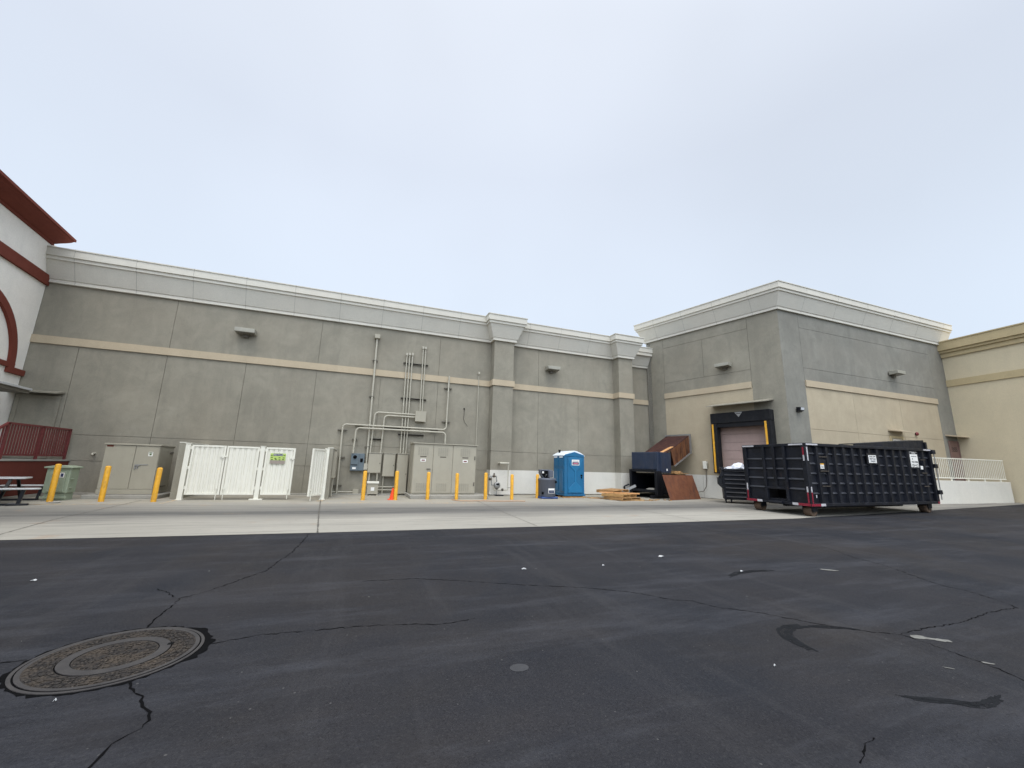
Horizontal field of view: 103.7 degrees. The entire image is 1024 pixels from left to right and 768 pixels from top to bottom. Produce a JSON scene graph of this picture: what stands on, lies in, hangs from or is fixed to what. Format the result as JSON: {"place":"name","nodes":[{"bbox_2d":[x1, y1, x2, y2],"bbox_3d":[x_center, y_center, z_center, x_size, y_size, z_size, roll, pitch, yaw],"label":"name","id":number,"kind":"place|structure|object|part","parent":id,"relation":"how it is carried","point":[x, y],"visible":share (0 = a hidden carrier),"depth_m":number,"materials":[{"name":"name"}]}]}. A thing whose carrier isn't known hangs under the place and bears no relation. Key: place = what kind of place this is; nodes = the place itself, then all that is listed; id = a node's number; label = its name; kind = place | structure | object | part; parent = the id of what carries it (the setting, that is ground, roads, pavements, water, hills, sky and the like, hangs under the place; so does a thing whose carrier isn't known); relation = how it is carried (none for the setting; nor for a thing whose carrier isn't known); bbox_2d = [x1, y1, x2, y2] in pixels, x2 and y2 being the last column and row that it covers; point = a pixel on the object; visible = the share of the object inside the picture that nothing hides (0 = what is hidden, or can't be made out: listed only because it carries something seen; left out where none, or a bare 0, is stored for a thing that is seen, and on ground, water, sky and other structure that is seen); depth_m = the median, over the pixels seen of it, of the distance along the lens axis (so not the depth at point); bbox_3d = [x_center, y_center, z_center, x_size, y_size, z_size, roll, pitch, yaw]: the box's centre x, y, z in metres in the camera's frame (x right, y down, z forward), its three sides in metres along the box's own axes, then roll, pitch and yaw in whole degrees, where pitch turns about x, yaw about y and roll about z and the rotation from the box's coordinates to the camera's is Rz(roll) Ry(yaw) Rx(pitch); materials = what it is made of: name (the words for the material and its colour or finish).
{"place":"outdoors","nodes":[
{"label":"outdoors","id":0,"kind":"place"},
{"bbox_2d":[0,504,1023,767],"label":"asphalt","id":1,"kind":"structure","parent":0,"point":[886,640],"depth_m":3.24,"materials":[{"name":"black asphalt"}]},
{"bbox_2d":[0,169,76,444],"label":"white building","id":2,"kind":"structure","parent":1,"relation":"on","point":[31,229],"depth_m":13.57,"materials":[{"name":"paint"}]},
{"bbox_2d":[0,626,215,697],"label":"manhole cover","id":3,"kind":"object","parent":1,"relation":"on","point":[125,650],"visible":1,"depth_m":2.77,"materials":[{"name":"metal"}]},
{"bbox_2d":[937,322,1023,502],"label":"tan building","id":4,"kind":"structure","parent":1,"relation":"on","point":[984,372],"depth_m":22.10,"materials":[{"name":"yellow paint"}]},
{"bbox_2d":[0,494,1023,539],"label":"concrete apron","id":5,"kind":"object","parent":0,"point":[75,516],"visible":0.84,"depth_m":11.15,"materials":[{"name":"grey concrete"}]},
{"bbox_2d":[0,477,43,505],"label":"picnic table","id":6,"kind":"object","parent":5,"relation":"on","point":[20,489],"visible":0.82,"depth_m":10.93,"materials":[{"name":"white plastic"}]},
{"bbox_2d":[0,422,72,498],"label":"stair landing","id":7,"kind":"object","parent":5,"relation":"on","point":[35,469],"visible":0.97,"depth_m":12.58,"materials":[{"name":"red paint"}]},
{"bbox_2d":[46,464,61,501],"bbox_3d":[-13.450,2.894,11.827,0.140,1.086,0.140,6,-12,-20],"label":"bollard","id":8,"kind":"object","parent":5,"relation":"on","point":[54,482],"visible":1,"depth_m":11.79,"materials":[{"name":"yellow metal"}]},
{"bbox_2d":[39,465,83,499],"bbox_3d":[-13.790,3.013,12.308,0.660,1.035,0.550,6,-12,-20],"label":"transformer box","id":9,"kind":"object","parent":5,"relation":"on","point":[67,482],"visible":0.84,"depth_m":12.17,"materials":[{"name":"green paint"}]},
{"bbox_2d":[45,471,66,491],"bbox_3d":[-13.697,2.932,12.108,0.380,0.600,0.032,6,-12,-20],"label":"door","id":10,"kind":"structure","parent":9,"relation":"in","point":[61,481],"depth_m":12.10,"materials":[{"name":"green paint"}]},
{"bbox_2d":[98,466,111,501],"bbox_3d":[-12.318,3.012,12.177,0.140,1.056,0.140,8,-13,-27],"label":"bollard","id":11,"kind":"object","parent":5,"relation":"on","point":[104,484],"visible":1,"depth_m":12.14,"materials":[{"name":"yellow metal"}]},
{"bbox_2d":[80,492,169,498],"bbox_3d":[-12.888,3.777,13.671,1.950,0.130,1.600,6,-12,-20],"label":"concrete pad","id":12,"kind":"object","parent":5,"relation":"on","point":[128,496],"visible":0.54,"depth_m":13.04,"materials":[{"name":"grey concrete"}]},
{"bbox_2d":[95,443,175,493],"bbox_3d":[-12.892,2.911,13.880,1.540,1.630,1.240,6,-12,-20],"label":"utility cabinet","id":13,"kind":"object","parent":12,"relation":"on","point":[134,468],"visible":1,"depth_m":13.39,"materials":[{"name":"grey metal"}]},
{"bbox_3d":[-12.999,2.729,13.247,0.790,1.410,0.030,6,-12,-20],"label":"door","id":14,"kind":"part","parent":13,"relation":"part of","materials":[{"name":"beige paint"}]},
{"bbox_3d":[-12.319,2.798,13.497,0.635,1.410,0.030,6,-12,-20],"label":"door","id":15,"kind":"part","parent":13,"relation":"part of","materials":[{"name":"beige paint"}]},
{"bbox_2d":[150,467,162,501],"bbox_3d":[-11.029,3.122,12.499,0.140,1.040,0.140,10,-14,-34],"label":"bollard","id":16,"kind":"object","parent":5,"relation":"on","point":[156,484],"visible":0.97,"depth_m":12.46,"materials":[{"name":"yellow metal"}]},
{"bbox_2d":[175,443,192,499],"bbox_3d":[-10.845,2.892,13.326,0.180,1.840,0.180,6,-12,-20],"label":"gate post","id":17,"kind":"object","parent":5,"relation":"on","point":[184,471],"visible":0.92,"depth_m":13.28,"materials":[{"name":"white metal"}]},
{"bbox_2d":[184,445,227,499],"bbox_3d":[-10.270,2.956,13.515,1.095,1.780,0.100,6,-12,-20],"label":"gate leaf","id":18,"kind":"object","parent":17,"relation":"attached to","point":[205,467],"visible":1,"depth_m":13.53,"materials":[{"name":"beige paint"}]},
{"bbox_2d":[169,442,207,498],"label":"enclosure wall","id":19,"kind":"structure","parent":5,"relation":"on","point":[177,471],"depth_m":13.57,"materials":[{"name":"paint"}]},
{"bbox_2d":[248,446,266,499],"bbox_3d":[-8.818,3.100,14.073,0.400,1.840,0.240,6,-12,-20],"label":"gate post","id":20,"kind":"object","parent":5,"relation":"on","point":[259,474],"visible":0.94,"depth_m":14.01,"materials":[{"name":"white metal"}]},
{"bbox_2d":[220,446,260,499],"bbox_3d":[-9.340,3.052,13.862,1.010,1.780,0.092,6,-12,-20],"label":"gate leaf","id":21,"kind":"object","parent":20,"relation":"attached to","point":[240,470],"visible":1,"depth_m":13.87,"materials":[{"name":"beige paint"}]},
{"bbox_2d":[259,447,295,498],"bbox_3d":[-8.297,3.159,14.242,0.980,1.780,0.100,6,-12,-20],"label":"gate leaf","id":22,"kind":"object","parent":20,"relation":"attached to","point":[276,479],"visible":1,"depth_m":14.25,"materials":[{"name":"beige paint"}]},
{"bbox_2d":[269,453,285,463],"bbox_3d":[-8.320,2.649,14.300,0.480,0.360,0.015,6,-12,-20],"label":"recycling sign","id":23,"kind":"object","parent":22,"relation":"attached to","point":[277,458],"visible":1,"depth_m":14.29,"materials":[{"name":"green plastic"}]},
{"bbox_2d":[319,448,329,499],"bbox_3d":[-6.875,3.299,14.788,0.180,1.840,0.180,6,-12,-20],"label":"gate post","id":24,"kind":"object","parent":5,"relation":"on","point":[325,475],"visible":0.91,"depth_m":14.73,"materials":[{"name":"white metal"}]},
{"bbox_2d":[307,448,326,499],"bbox_3d":[-6.903,3.211,14.306,0.092,1.780,0.860,1,-12,5],"label":"gate leaf","id":25,"kind":"object","parent":24,"relation":"attached to","point":[316,475],"visible":1,"depth_m":14.28,"materials":[{"name":"beige paint"}]},
{"bbox_2d":[2,245,652,494],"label":"store building","id":26,"kind":"structure","parent":5,"relation":"on","point":[127,350],"depth_m":17.44,"materials":[{"name":"grey paint"}]},
{"bbox_2d":[2,393,61,458],"bbox_3d":[-16.814,1.471,14.090,1.200,2.200,0.110,6,-12,-20],"label":"door","id":27,"kind":"structure","parent":26,"relation":"in","point":[43,410],"depth_m":14.14,"materials":[{"name":"grey paint"}]},
{"bbox_2d":[234,327,256,337],"bbox_3d":[-11.096,-2.141,16.778,0.720,0.339,0.460,6,-12,-20],"label":"wall light","id":28,"kind":"object","parent":26,"relation":"attached to","point":[246,332],"visible":1,"depth_m":16.65,"materials":[{"name":"paint"}]},
{"bbox_2d":[350,453,364,470],"bbox_3d":[-6.719,3.393,17.494,0.550,0.740,0.310,6,-12,-20],"label":"meter box","id":29,"kind":"object","parent":26,"relation":"attached to","point":[357,462],"visible":1,"depth_m":17.41,"materials":[{"name":"blue metal"}]},
{"bbox_2d":[363,334,379,469],"bbox_3d":[-6.347,0.725,18.201,0.260,6.170,0.220,6,-12,-20],"label":"conduit","id":30,"kind":"object","parent":26,"relation":"attached to","point":[377,336],"visible":0.93,"depth_m":18.18,"materials":[{"name":"metal"}]},
{"bbox_2d":[367,452,381,472],"bbox_3d":[-6.058,3.472,17.741,0.580,0.880,0.300,6,-12,-20],"label":"breaker cabinet","id":31,"kind":"object","parent":26,"relation":"attached to","point":[374,462],"visible":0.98,"depth_m":17.62,"materials":[{"name":"grey metal"}]},
{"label":"door","id":32,"kind":"part","parent":31,"relation":"part of","materials":[{"name":"beige paint"}]},
{"bbox_2d":[380,415,414,452],"bbox_3d":[-5.192,2.289,18.315,1.425,1.714,0.069,6,-12,-20],"label":"conduit","id":33,"kind":"object","parent":31,"relation":"attached to","point":[384,423],"visible":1,"depth_m":18.20,"materials":[{"name":"grey metal"}]},
{"bbox_2d":[378,477,393,492],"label":"conduit","id":34,"kind":"object","parent":26,"relation":"attached to","point":[382,489],"visible":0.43,"depth_m":17.74,"materials":[{"name":"grey metal"}]},
{"bbox_2d":[382,453,395,476],"bbox_3d":[-5.490,3.599,17.937,0.540,1.020,0.300,6,-12,-20],"label":"breaker cabinet","id":35,"kind":"object","parent":26,"relation":"attached to","point":[388,467],"visible":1,"depth_m":17.82,"materials":[{"name":"grey metal"}]},
{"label":"door","id":36,"kind":"part","parent":35,"relation":"part of","materials":[{"name":"beige paint"}]},
{"bbox_2d":[369,412,414,451],"bbox_3d":[-5.396,2.209,18.251,1.864,1.835,0.069,6,-12,-20],"label":"conduit","id":37,"kind":"object","parent":26,"relation":"attached to","point":[374,423],"visible":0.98,"depth_m":18.10,"materials":[{"name":"grey metal"}]},
{"bbox_2d":[333,376,451,492],"bbox_3d":[-5.282,2.139,18.359,4.910,5.580,0.188,6,-12,-20],"label":"conduit","id":38,"kind":"object","parent":26,"relation":"attached to","point":[430,429],"visible":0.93,"depth_m":18.08,"materials":[{"name":"metal"}]},
{"bbox_2d":[352,427,445,452],"bbox_3d":[-5.059,2.641,18.283,4.110,1.140,0.310,6,-12,-20],"label":"conduit","id":39,"kind":"object","parent":26,"relation":"attached to","point":[355,439],"visible":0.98,"depth_m":18.12,"materials":[{"name":"metal"}]},
{"bbox_2d":[394,453,408,493],"bbox_3d":[-4.934,3.976,17.906,0.490,1.740,0.620,6,-12,-20],"label":"breaker cabinet","id":40,"kind":"object","parent":26,"relation":"attached to","point":[401,463],"visible":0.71,"depth_m":17.68,"materials":[{"name":"grey metal"}]},
{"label":"door","id":41,"kind":"part","parent":40,"relation":"part of","materials":[{"name":"beige paint"}]},
{"bbox_2d":[400,353,407,452],"bbox_3d":[-5.036,0.842,18.697,0.122,4.710,0.100,6,-12,-20],"label":"conduit","id":42,"kind":"object","parent":26,"relation":"attached to","point":[403,401],"visible":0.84,"depth_m":18.72,"materials":[{"name":"grey metal"}]},
{"bbox_2d":[403,353,410,452],"bbox_3d":[-4.915,0.844,18.744,0.122,4.730,0.100,6,-12,-20],"label":"conduit","id":43,"kind":"object","parent":26,"relation":"attached to","point":[406,401],"visible":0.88,"depth_m":18.75,"materials":[{"name":"grey metal"}]},
{"bbox_2d":[405,353,413,452],"bbox_3d":[-4.798,0.847,18.789,0.112,4.750,0.100,6,-12,-20],"label":"conduit","id":44,"kind":"object","parent":26,"relation":"attached to","point":[409,402],"visible":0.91,"depth_m":18.78,"materials":[{"name":"grey metal"}]},
{"bbox_2d":[398,433,423,436],"bbox_3d":[-4.672,2.362,18.617,1.150,0.080,0.060,6,-12,-20],"label":"support strut","id":45,"kind":"object","parent":26,"relation":"attached to","point":[411,435],"visible":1,"depth_m":18.61,"materials":[{"name":"metal"}]},
{"bbox_2d":[401,397,425,400],"bbox_3d":[-4.635,0.715,18.948,1.170,0.080,0.060,6,-12,-20],"label":"support strut","id":46,"kind":"object","parent":26,"relation":"attached to","point":[414,399],"visible":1,"depth_m":18.93,"materials":[{"name":"metal"}]},
{"bbox_2d":[403,362,427,366],"bbox_3d":[-4.603,-0.932,19.277,1.160,0.080,0.060,6,-12,-20],"label":"support strut","id":47,"kind":"object","parent":26,"relation":"attached to","point":[415,364],"visible":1,"depth_m":19.27,"materials":[{"name":"metal"}]},
{"bbox_2d":[415,411,425,421],"bbox_3d":[-4.292,1.523,18.836,0.490,0.490,0.235,6,-12,-20],"label":"junction box","id":48,"kind":"object","parent":26,"relation":"attached to","point":[420,416],"visible":1,"depth_m":18.73,"materials":[{"name":"beige paint"}]},
{"bbox_2d":[419,346,424,410],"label":"conduit","id":49,"kind":"object","parent":26,"relation":"attached to","point":[423,347],"visible":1,"depth_m":19.18,"materials":[{"name":"grey metal"}]},
{"bbox_2d":[422,347,426,410],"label":"conduit","id":50,"kind":"object","parent":26,"relation":"attached to","point":[424,377],"visible":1,"depth_m":19.22,"materials":[{"name":"grey metal"}]},
{"bbox_2d":[476,372,479,442],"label":"conduit","id":51,"kind":"object","parent":26,"relation":"attached to","point":[477,406],"visible":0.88,"depth_m":19.91,"materials":[{"name":"grey metal"}]},
{"bbox_2d":[488,462,508,494],"bbox_3d":[-0.612,4.470,19.024,1.101,1.534,0.470,6,-12,-20],"label":"gas meter","id":52,"kind":"object","parent":26,"relation":"attached to","point":[496,485],"visible":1,"depth_m":18.83,"materials":[{"name":"metal"}]},
{"bbox_2d":[545,365,560,373],"bbox_3d":[2.187,-0.778,21.669,0.720,0.339,0.460,6,-12,-20],"label":"wall light","id":53,"kind":"object","parent":26,"relation":"attached to","point":[551,369],"visible":1,"depth_m":21.54,"materials":[{"name":"paint"}]},
{"bbox_2d":[324,448,335,498],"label":"enclosure wall","id":54,"kind":"structure","parent":5,"relation":"on","point":[329,479],"depth_m":15.21,"materials":[{"name":"paint"}]},
{"bbox_2d":[330,452,337,496],"bbox_3d":[-7.043,3.565,15.897,0.140,1.750,0.450,6,-12,-20],"label":"electrical box","id":55,"kind":"object","parent":54,"relation":"attached to","point":[334,466],"visible":0.97,"depth_m":15.77,"materials":[{"name":"beige paint"}]},
{"bbox_2d":[332,489,358,493],"bbox_3d":[-7.156,4.582,17.149,1.145,0.200,0.215,6,-12,-20],"label":"junction box","id":56,"kind":"object","parent":54,"relation":"attached to","point":[354,491],"visible":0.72,"depth_m":17.18,"materials":[{"name":"beige paint"}]},
{"bbox_2d":[361,471,366,499],"bbox_3d":[-5.497,3.765,14.958,0.140,1.061,0.140,12,-16,-42],"label":"bollard","id":57,"kind":"object","parent":5,"relation":"on","point":[364,485],"visible":0.91,"depth_m":14.91,"materials":[{"name":"yellow metal"}]},
{"bbox_2d":[366,473,378,495],"bbox_3d":[-5.982,4.301,17.290,0.480,0.920,0.550,6,-12,-20],"label":"pedestal box","id":58,"kind":"object","parent":5,"relation":"on","point":[372,487],"visible":1,"depth_m":17.05,"materials":[{"name":"beige paint"}]},
{"bbox_2d":[388,487,393,499],"bbox_3d":[-4.569,4.182,15.404,0.320,0.469,0.320,6,-12,-20],"label":"traffic cone","id":59,"kind":"object","parent":5,"relation":"on","point":[391,495],"visible":0.87,"depth_m":15.33,"materials":[{"name":"orange plastic"}]},
{"bbox_2d":[393,471,398,499],"bbox_3d":[-4.406,3.859,15.329,0.140,1.082,0.140,-8,-14,39],"label":"bollard","id":60,"kind":"object","parent":5,"relation":"on","point":[396,485],"visible":0.95,"depth_m":15.28,"materials":[{"name":"yellow metal"}]},
{"bbox_2d":[425,472,430,499],"bbox_3d":[-3.314,4.017,15.902,0.140,1.062,0.140,-6,-14,32],"label":"bollard","id":61,"kind":"object","parent":5,"relation":"on","point":[428,485],"visible":1,"depth_m":15.86,"materials":[{"name":"yellow metal"}]},
{"bbox_2d":[404,492,487,498],"bbox_3d":[-2.910,4.812,17.424,3.230,0.140,2.250,6,-12,-20],"label":"concrete pad","id":62,"kind":"object","parent":5,"relation":"on","point":[475,495],"visible":0.66,"depth_m":16.51,"materials":[{"name":"grey concrete"}]},
{"bbox_2d":[407,442,477,493],"bbox_3d":[-3.051,3.684,17.641,2.800,2.150,1.350,6,-12,-20],"label":"switchgear cabinet","id":63,"kind":"object","parent":62,"relation":"on","point":[443,464],"visible":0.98,"depth_m":17.05,"materials":[{"name":"grey metal"}]},
{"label":"door","id":64,"kind":"part","parent":63,"relation":"part of","materials":[{"name":"beige paint"}]},
{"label":"door","id":65,"kind":"part","parent":63,"relation":"part of","materials":[{"name":"beige paint"}]},
{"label":"door","id":66,"kind":"part","parent":63,"relation":"part of","materials":[{"name":"beige paint"}]},
{"bbox_2d":[455,473,458,499],"bbox_3d":[-2.233,4.137,16.298,0.140,1.042,0.140,-4,-13,24],"label":"bollard","id":67,"kind":"object","parent":5,"relation":"on","point":[456,485],"visible":1,"depth_m":16.25,"materials":[{"name":"yellow metal"}]},
{"bbox_2d":[484,473,487,499],"bbox_3d":[-1.089,4.223,16.660,0.140,1.082,0.140,-2,-12,17],"label":"bollard","id":68,"kind":"object","parent":5,"relation":"on","point":[485,484],"visible":1,"depth_m":16.61,"materials":[{"name":"yellow metal"}]},
{"bbox_2d":[510,474,513,499],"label":"bollard","id":69,"kind":"object","parent":5,"relation":"on","point":[511,486],"visible":1,"depth_m":16.95,"materials":[{"name":"yellow metal"}]},
{"bbox_2d":[535,474,538,497],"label":"bollard","id":70,"kind":"object","parent":5,"relation":"on","point":[537,477],"visible":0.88,"depth_m":18.14,"materials":[{"name":"yellow metal"}]},
{"bbox_2d":[538,469,557,498],"bbox_3d":[1.575,4.519,18.220,0.820,1.264,0.826,6,-12,-20],"label":"hand wash station","id":71,"kind":"object","parent":5,"relation":"on","point":[547,481],"visible":1,"depth_m":17.91,"materials":[{"name":"grey plastic"}]},
{"bbox_2d":[553,450,584,496],"bbox_3d":[2.766,4.335,19.586,1.150,2.234,1.232,6,-12,-20],"label":"portable toilet","id":72,"kind":"object","parent":5,"relation":"on","point":[569,471],"visible":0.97,"depth_m":19.09,"materials":[{"name":"blue plastic"}]},
{"bbox_2d":[568,457,582,492],"bbox_3d":[3.001,4.296,19.047,0.810,1.680,0.062,6,-12,-20],"label":"door","id":73,"kind":"structure","parent":72,"relation":"in","point":[575,465],"depth_m":19.04,"materials":[{"name":"blue plastic"}]},
{"bbox_2d":[603,496,640,500],"bbox_3d":[5.039,5.238,18.437,1.250,0.130,1.100,9,-14,-34],"label":"pallet","id":74,"kind":"object","parent":5,"relation":"on","point":[616,498],"visible":0.74,"depth_m":18.10,"materials":[{"name":"brown wood"}]},
{"bbox_2d":[601,493,636,497],"bbox_3d":[4.943,5.125,18.585,1.100,0.130,1.250,-9,-16,43],"label":"pallet","id":75,"kind":"object","parent":74,"relation":"on","point":[618,495],"visible":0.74,"depth_m":18.27,"materials":[{"name":"brown wood"}]},
{"bbox_2d":[596,488,628,493],"bbox_3d":[4.807,5.106,19.244,1.200,0.130,1.000,9,-13,-40],"label":"pallet","id":76,"kind":"object","parent":75,"relation":"on","point":[613,490],"visible":0.91,"depth_m":19.20,"materials":[{"name":"brown wood"}]},
{"bbox_2d":[599,491,639,493],"bbox_3d":[4.931,5.006,18.505,1.792,0.050,0.120,-1,-12,12],"label":"plank","id":77,"kind":"object","parent":75,"relation":"on","point":[619,492],"visible":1,"depth_m":18.45,"materials":[{"name":"beige wood"}]},
{"bbox_2d":[610,499,644,500],"bbox_3d":[5.288,5.213,18.108,1.649,0.065,0.551,4,-12,-11],"label":"loose board","id":78,"kind":"object","parent":5,"relation":"on","point":[634,499],"visible":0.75,"depth_m":18.08,"materials":[{"name":"brown wood"}]},
{"bbox_2d":[623,452,684,498],"bbox_3d":[7.495,4.786,21.246,2.749,2.280,1.918,10,-14,-35],"label":"trash compactor","id":79,"kind":"object","parent":5,"relation":"on","point":[658,464],"visible":0.8,"depth_m":20.57,"materials":[{"name":"blue paint"}]},
{"bbox_2d":[646,434,691,466],"bbox_3d":[8.310,3.559,21.770,2.530,1.788,1.520,10,-14,-35],"label":"loading chute","id":80,"kind":"object","parent":79,"relation":"attached to","point":[681,450],"visible":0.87,"depth_m":21.65,"materials":[{"name":"metal"}]},
{"bbox_2d":[671,471,686,473],"bbox_3d":[8.601,4.566,20.723,1.209,0.165,0.435,12,-15,-41],"label":"scrap wood","id":81,"kind":"object","parent":79,"relation":"on","point":[676,472],"visible":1,"depth_m":20.47,"materials":[{"name":"brown wood"}]},
{"bbox_2d":[662,475,700,499],"bbox_3d":[8.367,5.084,19.818,2.664,1.163,0.342,10,-14,-35],"label":"steel plate","id":82,"kind":"object","parent":5,"relation":"on","point":[681,487],"visible":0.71,"depth_m":19.77,"materials":[{"name":"brown metal"}]},
{"bbox_2d":[717,467,749,502],"bbox_3d":[10.579,4.651,18.509,2.010,1.590,1.150,-3,-12,23],"label":"waste bin","id":83,"kind":"object","parent":5,"relation":"on","point":[731,483],"visible":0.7,"depth_m":18.23,"materials":[{"name":"black paint"}]},
{"bbox_2d":[731,463,743,468],"bbox_3d":[10.525,3.845,18.720,0.790,0.378,0.614,6,-12,-20],"label":"rubbish bag","id":84,"kind":"object","parent":83,"relation":"in","point":[737,465],"visible":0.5,"depth_m":18.49,"materials":[{"name":"white plastic"}]},
{"bbox_2d":[634,280,969,502],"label":"dock building","id":85,"kind":"structure","parent":5,"relation":"on","point":[828,362],"depth_m":21.23,"materials":[{"name":"grey paint"}]},
{"bbox_2d":[700,461,707,491],"bbox_3d":[9.713,4.981,21.630,1.603,1.668,0.222,-7,-14,35],"label":"disconnect box","id":86,"kind":"object","parent":85,"relation":"attached to","point":[705,464],"visible":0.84,"depth_m":21.28,"materials":[{"name":"beige paint"}]},
{"bbox_2d":[714,362,731,369],"bbox_3d":[11.115,-0.933,21.183,0.460,0.339,0.720,10,-14,-35],"label":"wall light","id":87,"kind":"object","parent":85,"relation":"attached to","point":[724,365],"visible":1,"depth_m":21.07,"materials":[{"name":"paint"}]},
{"bbox_2d":[720,426,765,466],"bbox_3d":[11.783,3.124,20.145,0.120,2.934,2.500,10,-14,-35],"label":"overhead door","id":88,"kind":"structure","parent":85,"relation":"in","point":[732,439],"depth_m":20.47,"materials":[{"name":"beige metal"}]},
{"bbox_2d":[796,407,803,411],"bbox_3d":[13.473,1.192,18.817,0.300,0.235,0.255,6,-12,-20],"label":"flood light","id":89,"kind":"object","parent":85,"relation":"attached to","point":[799,409],"visible":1,"depth_m":18.74,"materials":[{"name":"black metal"}]},
{"bbox_2d":[889,436,903,440],"bbox_3d":[20.303,3.882,21.061,1.160,2.280,0.050,6,-12,-20],"label":"door","id":90,"kind":"structure","parent":85,"relation":"in","point":[892,438],"depth_m":21.22,"materials":[{"name":"beige paint"}]},
{"bbox_2d":[889,370,905,377],"bbox_3d":[20.986,-0.552,21.954,0.720,0.339,0.460,6,-12,-20],"label":"wall light","id":91,"kind":"object","parent":85,"relation":"attached to","point":[893,373],"visible":1,"depth_m":21.85,"materials":[{"name":"paint"}]},
{"bbox_2d":[948,441,965,480],"bbox_3d":[25.319,4.397,22.908,1.000,2.280,0.050,6,-12,-20],"label":"door","id":92,"kind":"structure","parent":85,"relation":"in","point":[954,448],"depth_m":22.94,"materials":[{"name":"brown metal"}]},
{"bbox_2d":[742,440,942,516],"bbox_3d":[12.898,3.515,15.776,7.358,2.830,2.550,5,-12,-19],"label":"roll off container","id":93,"kind":"object","parent":5,"relation":"on","point":[810,478],"visible":1,"depth_m":14.68,"materials":[{"name":"black metal"}]},
{"bbox_2d":[915,457,1014,504],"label":"access ramp","id":94,"kind":"structure","parent":5,"relation":"on","point":[966,492],"depth_m":20.29,"materials":[{"name":"white paint"}]},
{"bbox_2d":[0,0,1023,346],"label":"sky","id":95,"kind":"structure","parent":0,"point":[604,167],"materials":[{"name":"white"}]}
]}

